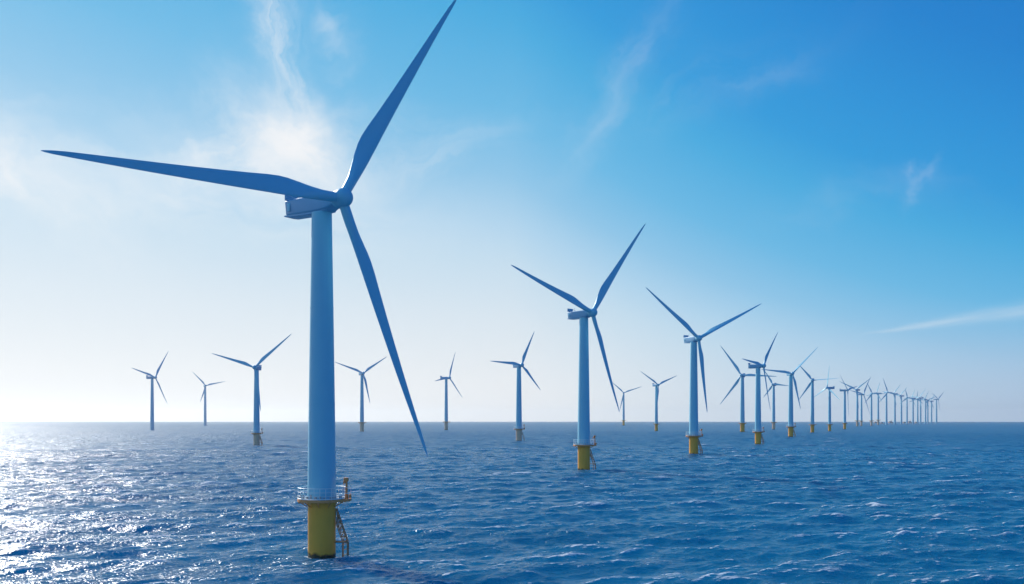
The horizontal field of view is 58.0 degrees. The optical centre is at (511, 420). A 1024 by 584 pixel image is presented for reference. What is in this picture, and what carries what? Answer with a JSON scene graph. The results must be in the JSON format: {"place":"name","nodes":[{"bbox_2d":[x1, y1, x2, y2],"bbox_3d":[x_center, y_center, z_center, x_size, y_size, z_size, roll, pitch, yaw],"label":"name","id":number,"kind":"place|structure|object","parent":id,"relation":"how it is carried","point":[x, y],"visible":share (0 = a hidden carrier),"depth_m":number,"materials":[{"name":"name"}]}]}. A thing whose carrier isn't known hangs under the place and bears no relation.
{"place":"outdoors","nodes":[
{"label":"outdoors","id":0,"kind":"place"},
{"bbox_2d":[0,422,1023,583],"bbox_3d":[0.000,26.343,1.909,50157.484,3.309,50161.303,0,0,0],"label":"sea water","id":1,"kind":"structure","parent":0,"point":[461,503],"depth_m":289.39,"materials":[{"name":"blue liquid"}]},
{"bbox_2d":[133,352,167,429],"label":"wind turbine","id":2,"kind":"object","parent":1,"relation":"in","point":[151,377],"visible":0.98,"depth_m":2572.69,"materials":[{"name":"paint"}]},
{"bbox_2d":[194,373,224,425],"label":"wind turbine","id":3,"kind":"object","parent":1,"relation":"in","point":[205,410],"visible":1,"depth_m":4877.57,"materials":[{"name":"paint"}]},
{"bbox_2d":[41,0,455,558],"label":"wind turbine","id":4,"kind":"object","parent":1,"relation":"in","point":[321,499],"visible":1,"depth_m":179.26,"materials":[{"name":"white paint"}]},
{"bbox_2d":[212,334,290,444],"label":"wind turbine","id":5,"kind":"object","parent":1,"relation":"in","point":[256,430],"visible":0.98,"depth_m":981.39,"materials":[{"name":"paint"}]},
{"bbox_2d":[336,357,385,430],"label":"wind turbine","id":6,"kind":"object","parent":1,"relation":"in","point":[361,422],"visible":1,"depth_m":2235.46,"materials":[{"name":"paint"}]},
{"bbox_2d":[436,355,460,429],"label":"wind turbine","id":7,"kind":"object","parent":1,"relation":"in","point":[446,422],"visible":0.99,"depth_m":2631.97,"materials":[{"name":"paint"}]},
{"bbox_2d":[492,331,539,440],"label":"wind turbine","id":8,"kind":"object","parent":1,"relation":"in","point":[519,428],"visible":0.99,"depth_m":1199.08,"materials":[{"name":"paint"}]},
{"bbox_2d":[511,223,645,469],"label":"wind turbine","id":9,"kind":"object","parent":1,"relation":"in","point":[584,444],"visible":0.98,"depth_m":494.09,"materials":[{"name":"paint"}]},
{"bbox_2d":[612,382,639,424],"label":"wind turbine","id":10,"kind":"object","parent":1,"relation":"in","point":[623,400],"visible":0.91,"depth_m":5185.20,"materials":[{"name":"paint"}]},
{"bbox_2d":[642,372,675,430],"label":"wind turbine","id":11,"kind":"object","parent":1,"relation":"in","point":[656,403],"visible":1,"depth_m":2343.53,"materials":[{"name":"paint"}]},
{"bbox_2d":[647,288,761,453],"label":"wind turbine","id":12,"kind":"object","parent":1,"relation":"in","point":[693,435],"visible":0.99,"depth_m":726.07,"materials":[{"name":"paint"}]},
{"bbox_2d":[720,347,776,431],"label":"wind turbine","id":13,"kind":"object","parent":1,"relation":"in","point":[742,414],"visible":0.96,"depth_m":2164.51,"materials":[{"name":"paint"}]},
{"bbox_2d":[743,333,777,443],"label":"wind turbine","id":14,"kind":"object","parent":1,"relation":"in","point":[758,431],"visible":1,"depth_m":1035.66,"materials":[{"name":"paint"}]},
{"bbox_2d":[765,372,787,428],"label":"wind turbine","id":15,"kind":"object","parent":1,"relation":"in","point":[773,406],"visible":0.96,"depth_m":2851.26,"materials":[{"name":"paint"}]},
{"bbox_2d":[762,347,817,436],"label":"wind turbine","id":16,"kind":"object","parent":1,"relation":"in","point":[790,424],"visible":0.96,"depth_m":1519.13,"materials":[{"name":"paint"}]},
{"bbox_2d":[799,366,835,432],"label":"wind turbine","id":17,"kind":"object","parent":1,"relation":"in","point":[811,384],"visible":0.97,"depth_m":2012.05,"materials":[{"name":"paint"}]},
{"bbox_2d":[814,365,839,430],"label":"wind turbine","id":18,"kind":"object","parent":1,"relation":"in","point":[830,391],"visible":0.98,"depth_m":2327.74,"materials":[{"name":"paint"}]},
{"bbox_2d":[840,375,856,428],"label":"wind turbine","id":19,"kind":"object","parent":1,"relation":"in","point":[844,423],"visible":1,"depth_m":2851.94,"materials":[{"name":"paint"}]},
{"bbox_2d":[839,380,867,425],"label":"wind turbine","id":20,"kind":"object","parent":1,"relation":"in","point":[857,404],"visible":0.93,"depth_m":4278.07,"materials":[{"name":"paint"}]},
{"bbox_2d":[850,379,869,425],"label":"wind turbine","id":21,"kind":"object","parent":1,"relation":"in","point":[861,394],"visible":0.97,"depth_m":4689.52,"materials":[{"name":"paint"}]},
{"bbox_2d":[866,385,882,425],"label":"wind turbine","id":22,"kind":"object","parent":1,"relation":"in","point":[871,418],"visible":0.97,"depth_m":4889.65,"materials":[{"name":"paint"}]},
{"bbox_2d":[867,383,881,424],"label":"wind turbine","id":23,"kind":"object","parent":1,"relation":"in","point":[878,397],"visible":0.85,"depth_m":5705.46,"materials":[{"name":"paint"}]},
{"bbox_2d":[880,379,898,424],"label":"wind turbine","id":24,"kind":"object","parent":1,"relation":"in","point":[886,419],"visible":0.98,"depth_m":5981.10,"materials":[{"name":"paint"}]},
{"bbox_2d":[882,384,900,424],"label":"wind turbine","id":25,"kind":"object","parent":1,"relation":"in","point":[894,406],"visible":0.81,"depth_m":6343.82,"materials":[{"name":"paint"}]},
{"bbox_2d":[897,390,904,423],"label":"wind turbine","id":26,"kind":"object","parent":1,"relation":"in","point":[901,395],"visible":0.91,"depth_m":6819.22,"materials":[{"name":"paint"}]},
{"bbox_2d":[902,389,915,423],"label":"wind turbine","id":27,"kind":"object","parent":1,"relation":"in","point":[906,398],"visible":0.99,"depth_m":6847.08,"materials":[{"name":"paint"}]},
{"bbox_2d":[908,390,915,423],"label":"wind turbine","id":28,"kind":"object","parent":1,"relation":"in","point":[913,403],"visible":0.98,"depth_m":6847.75,"materials":[{"name":"paint"}]},
{"bbox_2d":[910,392,921,423],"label":"wind turbine","id":29,"kind":"object","parent":1,"relation":"in","point":[917,409],"visible":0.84,"depth_m":7285.30,"materials":[{"name":"paint"}]},
{"bbox_2d":[911,390,924,423],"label":"wind turbine","id":30,"kind":"object","parent":1,"relation":"in","point":[920,397],"visible":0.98,"depth_m":7132.54,"materials":[{"name":"paint"}]},
{"bbox_2d":[921,391,928,423],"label":"wind turbine","id":31,"kind":"object","parent":1,"relation":"in","point":[925,406],"visible":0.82,"depth_m":7442.74,"materials":[{"name":"paint"}]},
{"bbox_2d":[919,395,933,423],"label":"wind turbine","id":32,"kind":"object","parent":1,"relation":"in","point":[927,410],"visible":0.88,"depth_m":7609.58,"materials":[{"name":"paint"}]},
{"bbox_2d":[930,396,933,423],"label":"wind turbine","id":33,"kind":"object","parent":1,"relation":"in","point":[931,409],"visible":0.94,"depth_m":7608.62,"materials":[{"name":"paint"}]},
{"bbox_2d":[932,392,943,423],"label":"wind turbine","id":34,"kind":"object","parent":1,"relation":"in","point":[936,405],"visible":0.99,"depth_m":7781.42,"materials":[{"name":"paint"}]},
{"bbox_2d":[0,0,1023,421],"label":"sky","id":35,"kind":"structure","parent":0,"point":[852,171],"materials":[{"name":"blue"}]}
]}

